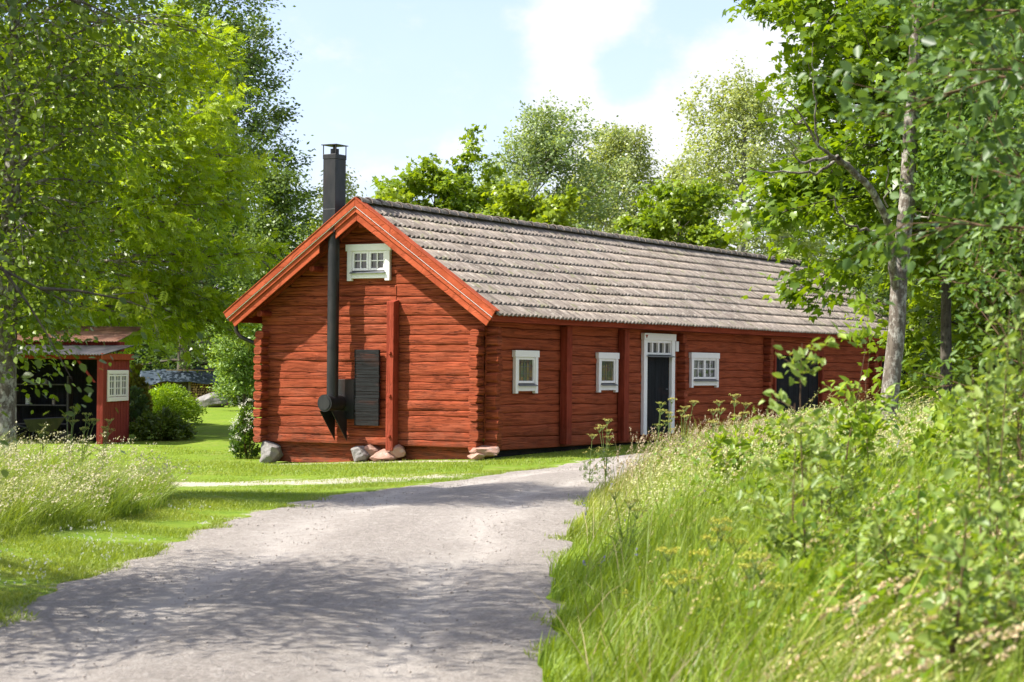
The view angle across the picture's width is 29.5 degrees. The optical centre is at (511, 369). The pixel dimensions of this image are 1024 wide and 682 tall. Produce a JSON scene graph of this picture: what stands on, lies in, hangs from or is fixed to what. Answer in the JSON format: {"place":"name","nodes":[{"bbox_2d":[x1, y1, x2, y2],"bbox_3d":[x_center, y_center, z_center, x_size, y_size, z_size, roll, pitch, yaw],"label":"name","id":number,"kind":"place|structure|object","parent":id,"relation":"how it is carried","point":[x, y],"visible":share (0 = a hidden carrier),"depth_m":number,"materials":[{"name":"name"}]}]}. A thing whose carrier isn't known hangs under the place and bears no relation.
{"place":"outdoors","nodes":[
{"label":"outdoors","id":0,"kind":"place"},
{"bbox_2d":[0,453,649,681],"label":"gravel road","id":1,"kind":"structure","parent":0,"point":[290,633],"depth_m":14.40,"materials":[{"name":"grey gravel"}]},
{"bbox_2d":[0,391,1011,681],"bbox_3d":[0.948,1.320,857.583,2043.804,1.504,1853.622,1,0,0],"label":"lawn","id":2,"kind":"structure","parent":0,"point":[214,431],"depth_m":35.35,"materials":[{"name":"green plant"}]},
{"bbox_2d":[32,423,50,464],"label":"umbel plant","id":3,"kind":"object","parent":2,"relation":"on","point":[42,433],"visible":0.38,"depth_m":24.99,"materials":[{"name":"green plant"}]},
{"bbox_2d":[0,0,100,315],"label":"alder tree","id":4,"kind":"object","parent":2,"relation":"on","point":[5,19],"visible":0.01,"depth_m":96.58,"materials":[{"name":"green plant"}]},
{"bbox_2d":[58,406,84,466],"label":"umbel plant","id":5,"kind":"object","parent":2,"relation":"on","point":[75,412],"visible":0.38,"depth_m":25.49,"materials":[{"name":"green plant"}]},
{"bbox_2d":[17,326,140,443],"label":"garden shed","id":6,"kind":"structure","parent":2,"relation":"on","point":[110,388],"depth_m":52.47,"materials":[{"name":"red paint"}]},
{"bbox_2d":[17,417,71,442],"bbox_3d":[-12.286,1.588,50.650,1.625,0.684,0.720,1,0,-13],"label":"wheelbarrow","id":7,"kind":"object","parent":6,"relation":"in","point":[32,425],"visible":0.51,"depth_m":50.40,"materials":[{"name":"green metal"}]},
{"bbox_2d":[17,375,72,440],"bbox_3d":[-12.530,1.049,52.048,1.490,1.750,0.440,1,0,4],"label":"shelf rack","id":8,"kind":"object","parent":6,"relation":"in","point":[69,399],"visible":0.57,"depth_m":51.98,"materials":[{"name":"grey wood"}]},
{"bbox_2d":[25,397,30,403],"bbox_3d":[-12.942,0.810,52.077,0.139,0.260,0.139,1,0,0],"label":"jar","id":9,"kind":"object","parent":8,"relation":"on","point":[28,400],"visible":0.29,"depth_m":52.03,"materials":[{"name":"ceramic"}]},
{"bbox_2d":[107,370,128,401],"bbox_3d":[-10.361,0.434,51.204,0.038,0.813,1.980,1,0,4],"label":"window","id":10,"kind":"structure","parent":6,"relation":"in","point":[117,385],"depth_m":51.18,"materials":[{"name":"white paint"}]},
{"bbox_2d":[69,412,112,466],"bbox_3d":[-5.422,1.115,24.974,0.664,1.130,0.367,1,0,0],"label":"umbel plant","id":11,"kind":"object","parent":2,"relation":"on","point":[88,423],"visible":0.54,"depth_m":24.99,"materials":[{"name":"green plant"}]},
{"bbox_2d":[25,55,169,372],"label":"alder tree","id":12,"kind":"object","parent":2,"relation":"on","point":[142,350],"depth_m":99.42,"materials":[{"name":"green plant"}]},
{"bbox_2d":[84,419,114,467],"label":"umbel plant","id":13,"kind":"object","parent":2,"relation":"on","point":[107,430],"visible":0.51,"depth_m":25.96,"materials":[{"name":"green plant"}]},
{"bbox_2d":[0,421,199,532],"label":"tall grass","id":14,"kind":"structure","parent":2,"relation":"on","point":[50,490],"depth_m":20.93,"materials":[{"name":"green plant"}]},
{"bbox_2d":[0,0,211,477],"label":"birch tree","id":15,"kind":"object","parent":2,"relation":"on","point":[45,45],"visible":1,"depth_m":14.27,"materials":[{"name":"green plant"}]},
{"bbox_2d":[0,0,259,460],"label":"birch tree","id":16,"kind":"object","parent":2,"relation":"on","point":[73,72],"visible":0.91,"depth_m":24.80,"materials":[{"name":"green plant"}]},
{"bbox_2d":[129,385,150,433],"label":"shrub","id":17,"kind":"object","parent":2,"relation":"on","point":[137,406],"visible":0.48,"depth_m":56.95,"materials":[{"name":"green plant"}]},
{"bbox_2d":[129,363,152,419],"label":"plume plant","id":18,"kind":"object","parent":2,"relation":"on","point":[139,381],"visible":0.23,"depth_m":59.88,"materials":[{"name":"green plant"}]},
{"bbox_2d":[67,198,220,380],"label":"alder tree","id":19,"kind":"object","parent":2,"relation":"on","point":[150,367],"visible":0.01,"depth_m":103.45,"materials":[{"name":"green plant"}]},
{"bbox_2d":[0,0,306,376],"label":"ash tree","id":20,"kind":"object","parent":2,"relation":"on","point":[172,293],"visible":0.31,"depth_m":55.90,"materials":[{"name":"green plant"}]},
{"bbox_2d":[149,381,176,395],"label":"log stack","id":21,"kind":"object","parent":2,"relation":"on","point":[153,385],"visible":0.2,"depth_m":83.65,"materials":[{"name":"brown wood"}]},
{"bbox_2d":[129,406,198,440],"bbox_3d":[-9.556,1.481,52.947,2.060,1.021,2.117,1,0,0],"label":"shrub","id":22,"kind":"object","parent":2,"relation":"on","point":[170,425],"visible":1,"depth_m":52.68,"materials":[{"name":"green plant"}]},
{"bbox_2d":[149,382,207,424],"bbox_3d":[-11.148,1.122,63.025,2.682,1.429,2.527,1,0,0],"label":"shrub","id":23,"kind":"object","parent":2,"relation":"on","point":[187,406],"visible":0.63,"depth_m":62.68,"materials":[{"name":"green plant"}]},
{"bbox_2d":[140,366,229,396],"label":"stone wall","id":24,"kind":"structure","parent":2,"relation":"on","point":[176,375],"depth_m":83.40,"materials":[{"name":"stone"}]},
{"bbox_2d":[191,382,212,399],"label":"log stack","id":25,"kind":"object","parent":2,"relation":"on","point":[202,392],"visible":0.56,"depth_m":83.51,"materials":[{"name":"brown wood"}]},
{"bbox_2d":[152,205,255,394],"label":"alder tree","id":26,"kind":"object","parent":2,"relation":"on","point":[175,346],"depth_m":111.86,"materials":[{"name":"green plant"}]},
{"bbox_2d":[97,0,318,399],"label":"aspen tree","id":27,"kind":"object","parent":2,"relation":"on","point":[182,365],"visible":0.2,"depth_m":83.67,"materials":[{"name":"green plant"}]},
{"bbox_2d":[196,392,227,406],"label":"boulder","id":28,"kind":"object","parent":2,"relation":"on","point":[206,400],"visible":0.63,"depth_m":78.66,"materials":[{"name":"grey stone"}]},
{"bbox_2d":[170,99,254,369],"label":"willow tree","id":29,"kind":"object","parent":2,"relation":"on","point":[224,251],"visible":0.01,"depth_m":97.48,"materials":[{"name":"green plant"}]},
{"bbox_2d":[200,314,262,407],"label":"apple tree","id":30,"kind":"object","parent":2,"relation":"on","point":[239,374],"visible":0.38,"depth_m":73.33,"materials":[{"name":"green plant"}]},
{"bbox_2d":[226,383,254,406],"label":"shrub","id":31,"kind":"object","parent":2,"relation":"on","point":[233,401],"visible":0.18,"depth_m":79.77,"materials":[{"name":"green plant"}]},
{"bbox_2d":[200,227,288,371],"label":"alder tree","id":32,"kind":"object","parent":2,"relation":"on","point":[252,285],"visible":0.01,"depth_m":107.66,"materials":[{"name":"green plant"}]},
{"bbox_2d":[228,399,261,458],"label":"flowering shrub","id":33,"kind":"object","parent":2,"relation":"on","point":[245,444],"visible":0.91,"depth_m":43.46,"materials":[{"name":"green plant"}]},
{"bbox_2d":[191,11,322,367],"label":"aspen tree","id":34,"kind":"object","parent":2,"relation":"on","point":[276,119],"visible":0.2,"depth_m":103.09,"materials":[{"name":"green plant"}]},
{"bbox_2d":[214,163,322,301],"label":"aspen tree","id":35,"kind":"object","parent":2,"relation":"on","point":[273,186],"visible":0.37,"depth_m":79.80,"materials":[{"name":"green plant"}]},
{"bbox_2d":[260,440,282,462],"bbox_3d":[-5.118,1.761,41.483,0.489,0.489,0.524,1,0,30],"label":"foundation stone","id":36,"kind":"object","parent":2,"relation":"on","point":[271,452],"visible":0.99,"depth_m":41.32,"materials":[{"name":"grey stone"}]},
{"bbox_2d":[286,213,321,250],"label":"alder tree","id":37,"kind":"object","parent":2,"relation":"on","point":[315,225],"visible":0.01,"depth_m":91.70,"materials":[{"name":"green plant"}]},
{"bbox_2d":[307,165,366,230],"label":"birch tree","id":38,"kind":"object","parent":2,"relation":"on","point":[351,190],"visible":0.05,"depth_m":85.88,"materials":[{"name":"green plant"}]},
{"bbox_2d":[351,446,369,461],"bbox_3d":[-3.127,1.756,40.305,0.382,0.338,0.455,1,0,30],"label":"foundation stone","id":39,"kind":"object","parent":2,"relation":"on","point":[360,453],"visible":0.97,"depth_m":40.14,"materials":[{"name":"grey stone"}]},
{"bbox_2d":[364,444,380,456],"bbox_3d":[-2.931,1.692,40.362,0.387,0.299,0.345,1,0,30],"label":"foundation stone","id":40,"kind":"object","parent":2,"relation":"on","point":[370,449],"visible":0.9,"depth_m":40.24,"materials":[{"name":"stone"}]},
{"bbox_2d":[370,449,396,461],"bbox_3d":[-2.630,1.785,39.957,0.547,0.294,0.402,1,0,30],"label":"foundation stone","id":41,"kind":"object","parent":2,"relation":"on","point":[382,455],"visible":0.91,"depth_m":39.85,"materials":[{"name":"beige stone"}]},
{"bbox_2d":[374,185,417,204],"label":"maple tree","id":42,"kind":"object","parent":2,"relation":"on","point":[391,197],"visible":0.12,"depth_m":62.06,"materials":[{"name":"green plant"}]},
{"bbox_2d":[389,444,406,457],"bbox_3d":[-2.339,1.682,39.985,0.387,0.289,0.386,1,0,-12],"label":"foundation stone","id":43,"kind":"object","parent":2,"relation":"on","point":[398,451],"visible":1,"depth_m":39.81,"materials":[{"name":"beige stone"}]},
{"bbox_2d":[370,123,509,212],"bbox_3d":[-2.539,-3.094,64.409,5.901,9.995,5.842,1,0,0],"label":"maple tree","id":44,"kind":"object","parent":2,"relation":"on","point":[449,188],"visible":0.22,"depth_m":63.38,"materials":[{"name":"green plant"}]},
{"bbox_2d":[467,453,484,459],"bbox_3d":[-0.672,1.729,38.793,0.337,0.148,0.349,1,0,-26],"label":"foundation stone","id":45,"kind":"object","parent":2,"relation":"on","point":[476,456],"visible":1,"depth_m":38.69,"materials":[{"name":"beige stone"}]},
{"bbox_2d":[469,445,499,457],"bbox_3d":[-0.560,1.645,38.937,0.616,0.248,0.547,1,0,-2],"label":"foundation stone","id":46,"kind":"object","parent":2,"relation":"on","point":[489,451],"visible":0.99,"depth_m":38.71,"materials":[{"name":"beige stone"}]},
{"bbox_2d":[27,242,1023,384],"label":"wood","id":47,"kind":"object","parent":2,"relation":"on","point":[959,379],"visible":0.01,"depth_m":150.05,"materials":[{"name":"green plant"}]},
{"bbox_2d":[466,178,589,227],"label":"maple tree","id":48,"kind":"object","parent":2,"relation":"on","point":[556,209],"visible":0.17,"depth_m":61.30,"materials":[{"name":"green plant"}]},
{"bbox_2d":[457,90,652,235],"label":"aspen tree","id":49,"kind":"object","parent":2,"relation":"on","point":[546,143],"visible":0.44,"depth_m":79.41,"materials":[{"name":"green plant"}]},
{"bbox_2d":[544,174,603,226],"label":"birch tree","id":50,"kind":"object","parent":2,"relation":"on","point":[563,190],"visible":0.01,"depth_m":94.83,"materials":[{"name":"green plant"}]},
{"bbox_2d":[223,144,925,462],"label":"log barn","id":51,"kind":"structure","parent":2,"relation":"on","point":[418,332],"depth_m":41.38,"materials":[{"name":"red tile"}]},
{"bbox_2d":[345,243,391,280],"bbox_3d":[-2.969,-2.208,40.244,1.127,0.759,0.130,1,0,30],"label":"window","id":52,"kind":"structure","parent":51,"relation":"in","point":[363,260],"depth_m":40.25,"materials":[{"name":"white paint"}]},
{"bbox_2d":[512,350,539,393],"bbox_3d":[0.304,0.058,40.281,0.130,0.890,1.020,1,0,30],"label":"window","id":53,"kind":"structure","parent":51,"relation":"in","point":[525,362],"depth_m":40.26,"materials":[{"name":"white paint"}]},
{"bbox_2d":[596,352,619,392],"bbox_3d":[2.153,0.075,43.511,0.130,0.890,1.022,1,0,30],"label":"window","id":54,"kind":"structure","parent":51,"relation":"in","point":[607,363],"depth_m":43.47,"materials":[{"name":"white paint"}]},
{"bbox_2d":[640,333,675,439],"bbox_3d":[3.448,0.408,45.817,0.200,2.490,1.731,1,0,30],"label":"door","id":55,"kind":"structure","parent":51,"relation":"in","point":[657,349],"depth_m":45.81,"materials":[{"name":"white paint"}]},
{"bbox_2d":[689,352,719,387],"bbox_3d":[4.773,0.025,48.078,0.130,0.860,1.695,1,0,30],"label":"window","id":56,"kind":"structure","parent":51,"relation":"in","point":[703,371],"depth_m":48.04,"materials":[{"name":"white paint"}]},
{"bbox_2d":[772,350,823,426],"bbox_3d":[7.858,0.595,53.700,0.173,2.200,3.665,1,0,30],"label":"barn door","id":57,"kind":"structure","parent":51,"relation":"in","point":[793,391],"depth_m":53.76,"materials":[{"name":"black wood"}]},
{"bbox_2d":[878,357,909,408],"bbox_3d":[11.876,0.668,60.710,0.172,2.130,2.840,1,0,30],"label":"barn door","id":58,"kind":"structure","parent":51,"relation":"in","point":[881,364],"depth_m":59.57,"materials":[{"name":"black wood"}]},
{"bbox_2d":[580,434,603,482],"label":"umbel plant","id":59,"kind":"object","parent":2,"relation":"on","point":[590,472],"visible":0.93,"depth_m":30.00,"materials":[{"name":"green plant"}]},
{"bbox_2d":[589,418,622,485],"bbox_3d":[1.331,1.245,28.013,0.509,1.082,0.386,1,0,-16],"label":"umbel plant","id":60,"kind":"object","parent":2,"relation":"on","point":[606,449],"visible":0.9,"depth_m":28.00,"materials":[{"name":"green plant"}]},
{"bbox_2d":[543,119,675,239],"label":"birch tree","id":61,"kind":"object","parent":2,"relation":"on","point":[614,145],"visible":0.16,"depth_m":85.36,"materials":[{"name":"green plant"}]},
{"bbox_2d":[597,487,654,566],"bbox_3d":[0.873,1.311,15.019,0.478,0.801,0.406,1,0,0],"label":"umbel plant","id":62,"kind":"object","parent":2,"relation":"on","point":[629,509],"visible":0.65,"depth_m":15.01,"materials":[{"name":"green plant"}]},
{"bbox_2d":[640,401,672,467],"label":"umbel plant","id":63,"kind":"object","parent":2,"relation":"on","point":[658,427],"visible":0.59,"depth_m":26.97,"materials":[{"name":"green plant"}]},
{"bbox_2d":[622,546,702,653],"bbox_3d":[0.869,1.349,10.473,0.487,0.786,0.402,1,0,-39],"label":"umbel plant","id":64,"kind":"object","parent":2,"relation":"on","point":[675,549],"visible":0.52,"depth_m":10.51,"materials":[{"name":"green plant"}]},
{"bbox_2d":[656,397,676,452],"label":"umbel plant","id":65,"kind":"object","parent":2,"relation":"on","point":[668,417],"visible":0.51,"depth_m":28.00,"materials":[{"name":"green plant"}]},
{"bbox_2d":[612,177,746,250],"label":"maple tree","id":66,"kind":"object","parent":2,"relation":"on","point":[688,206],"visible":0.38,"depth_m":63.17,"materials":[{"name":"green plant"}]},
{"bbox_2d":[673,400,698,462],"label":"umbel plant","id":67,"kind":"object","parent":2,"relation":"on","point":[686,418],"visible":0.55,"depth_m":27.04,"materials":[{"name":"green plant"}]},
{"bbox_2d":[653,158,720,240],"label":"birch tree","id":68,"kind":"object","parent":2,"relation":"on","point":[672,167],"visible":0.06,"depth_m":93.76,"materials":[{"name":"green plant"}]},
{"bbox_2d":[694,400,728,452],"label":"umbel plant","id":69,"kind":"object","parent":2,"relation":"on","point":[721,412],"visible":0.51,"depth_m":25.93,"materials":[{"name":"green plant"}]},
{"bbox_2d":[687,517,750,600],"bbox_3d":[1.144,1.255,10.994,0.444,0.852,0.514,1,0,0],"label":"umbel plant","id":70,"kind":"object","parent":2,"relation":"on","point":[718,530],"visible":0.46,"depth_m":11.00,"materials":[{"name":"green plant"}]},
{"bbox_2d":[693,417,755,491],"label":"sapling","id":71,"kind":"object","parent":2,"relation":"on","point":[719,440],"visible":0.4,"depth_m":18.92,"materials":[{"name":"green plant"}]},
{"bbox_2d":[636,50,832,261],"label":"birch tree","id":72,"kind":"object","parent":2,"relation":"on","point":[745,104],"visible":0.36,"depth_m":77.30,"materials":[{"name":"green plant"}]},
{"bbox_2d":[717,393,754,449],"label":"umbel plant","id":73,"kind":"object","parent":2,"relation":"on","point":[734,414],"visible":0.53,"depth_m":24.93,"materials":[{"name":"green plant"}]},
{"bbox_2d":[703,471,779,528],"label":"sapling","id":74,"kind":"object","parent":2,"relation":"on","point":[752,482],"visible":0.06,"depth_m":13.98,"materials":[{"name":"green plant"}]},
{"bbox_2d":[698,550,797,649],"bbox_3d":[1.147,1.274,9.482,0.509,0.806,0.413,1,0,0],"label":"umbel plant","id":75,"kind":"object","parent":2,"relation":"on","point":[755,565],"visible":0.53,"depth_m":9.47,"materials":[{"name":"green plant"}]},
{"bbox_2d":[741,410,812,475],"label":"sapling","id":76,"kind":"object","parent":2,"relation":"on","point":[784,416],"visible":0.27,"depth_m":21.04,"materials":[{"name":"green plant"}]},
{"bbox_2d":[536,380,1023,681],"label":"meadow grass","id":77,"kind":"structure","parent":2,"relation":"on","point":[601,625],"depth_m":10.37,"materials":[{"name":"green plant"}]},
{"bbox_2d":[731,333,863,603],"bbox_3d":[1.500,0.709,10.223,0.732,1.803,0.721,1,0,44],"label":"sapling","id":78,"kind":"object","parent":2,"relation":"on","point":[805,487],"visible":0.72,"depth_m":10.19,"materials":[{"name":"green plant"}]},
{"bbox_2d":[762,96,841,260],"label":"aspen tree","id":79,"kind":"object","parent":2,"relation":"on","point":[807,133],"visible":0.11,"depth_m":83.96,"materials":[{"name":"green plant"}]},
{"bbox_2d":[774,432,860,486],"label":"sapling","id":80,"kind":"object","parent":2,"relation":"on","point":[784,457],"visible":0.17,"depth_m":16.94,"materials":[{"name":"green plant"}]},
{"bbox_2d":[778,134,872,290],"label":"birch tree","id":81,"kind":"object","parent":2,"relation":"on","point":[826,250],"visible":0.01,"depth_m":91.56,"materials":[{"name":"green plant"}]},
{"bbox_2d":[786,408,889,563],"bbox_3d":[1.865,0.857,11.458,0.616,1.256,0.598,1,0,-35],"label":"sapling","id":82,"kind":"object","parent":2,"relation":"on","point":[844,486],"visible":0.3,"depth_m":11.47,"materials":[{"name":"green plant"}]},
{"bbox_2d":[794,548,920,635],"bbox_3d":[1.611,1.220,9.008,0.644,0.783,0.551,1,0,0],"label":"sapling","id":83,"kind":"object","parent":2,"relation":"on","point":[838,570],"visible":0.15,"depth_m":9.00,"materials":[{"name":"green plant"}]},
{"bbox_2d":[709,0,1023,405],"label":"maple tree","id":84,"kind":"object","parent":2,"relation":"on","point":[843,34],"visible":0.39,"depth_m":30.46,"materials":[{"name":"green plant"}]},
{"bbox_2d":[816,291,924,493],"bbox_3d":[2.525,0.416,13.928,0.852,1.957,0.907,1,0,17],"label":"sapling","id":85,"kind":"object","parent":2,"relation":"on","point":[870,429],"visible":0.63,"depth_m":14.00,"materials":[{"name":"green plant"}]},
{"bbox_2d":[749,0,1023,439],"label":"alder tree","id":86,"kind":"object","parent":2,"relation":"on","point":[910,180],"visible":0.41,"depth_m":23.79,"materials":[{"name":"green plant"}]},
{"bbox_2d":[849,459,941,616],"bbox_3d":[1.900,0.970,9.240,0.594,1.094,0.643,1,0,0],"label":"sapling","id":87,"kind":"object","parent":2,"relation":"on","point":[879,534],"visible":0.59,"depth_m":9.19,"materials":[{"name":"green plant"}]},
{"bbox_2d":[789,0,1023,305],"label":"sallow tree","id":88,"kind":"object","parent":2,"relation":"on","point":[979,13],"visible":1,"depth_m":10.72,"materials":[{"name":"green plant"}]},
{"bbox_2d":[824,169,997,407],"bbox_3d":[12.497,-2.627,61.675,7.558,9.326,9.018,1,0,0],"label":"aspen tree","id":89,"kind":"object","parent":2,"relation":"on","point":[870,293],"visible":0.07,"depth_m":61.02,"materials":[{"name":"green plant"}]},
{"bbox_2d":[807,11,1023,408],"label":"aspen tree","id":90,"kind":"object","parent":2,"relation":"on","point":[881,280],"depth_m":52.42,"materials":[{"name":"green plant"}]},
{"bbox_2d":[844,170,1023,413],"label":"maple tree","id":91,"kind":"object","parent":2,"relation":"on","point":[914,345],"visible":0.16,"depth_m":33.80,"materials":[{"name":"green plant"}]},
{"bbox_2d":[906,388,968,471],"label":"sapling","id":92,"kind":"object","parent":2,"relation":"on","point":[930,432],"visible":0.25,"depth_m":14.99,"materials":[{"name":"green plant"}]},
{"bbox_2d":[875,0,1023,468],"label":"sallow tree","id":93,"kind":"object","parent":2,"relation":"on","point":[995,286],"visible":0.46,"depth_m":12.96,"materials":[{"name":"green plant"}]},
{"bbox_2d":[889,468,1018,681],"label":"sapling","id":94,"kind":"object","parent":2,"relation":"on","point":[944,621],"visible":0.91,"depth_m":7.18,"materials":[{"name":"green plant"}]},
{"bbox_2d":[920,381,1011,511],"bbox_3d":[2.912,0.652,12.510,0.615,1.173,0.731,1,0,13],"label":"sapling","id":95,"kind":"object","parent":2,"relation":"on","point":[941,424],"visible":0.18,"depth_m":12.54,"materials":[{"name":"green plant"}]},
{"bbox_2d":[933,303,1023,589],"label":"sapling","id":96,"kind":"object","parent":2,"relation":"on","point":[997,482],"visible":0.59,"depth_m":8.99,"materials":[{"name":"green plant"}]},
{"bbox_2d":[951,508,1023,670],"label":"sapling","id":97,"kind":"object","parent":2,"relation":"on","point":[1018,544],"visible":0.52,"depth_m":7.42,"materials":[{"name":"green plant"}]},
{"bbox_2d":[952,276,1023,519],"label":"sapling","id":98,"kind":"object","parent":2,"relation":"on","point":[1016,444],"visible":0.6,"depth_m":10.97,"materials":[{"name":"green plant"}]},
{"bbox_2d":[3,0,1022,311],"label":"sky","id":99,"kind":"structure","parent":0,"point":[388,81],"materials":[{"name":"blue"}]}
]}

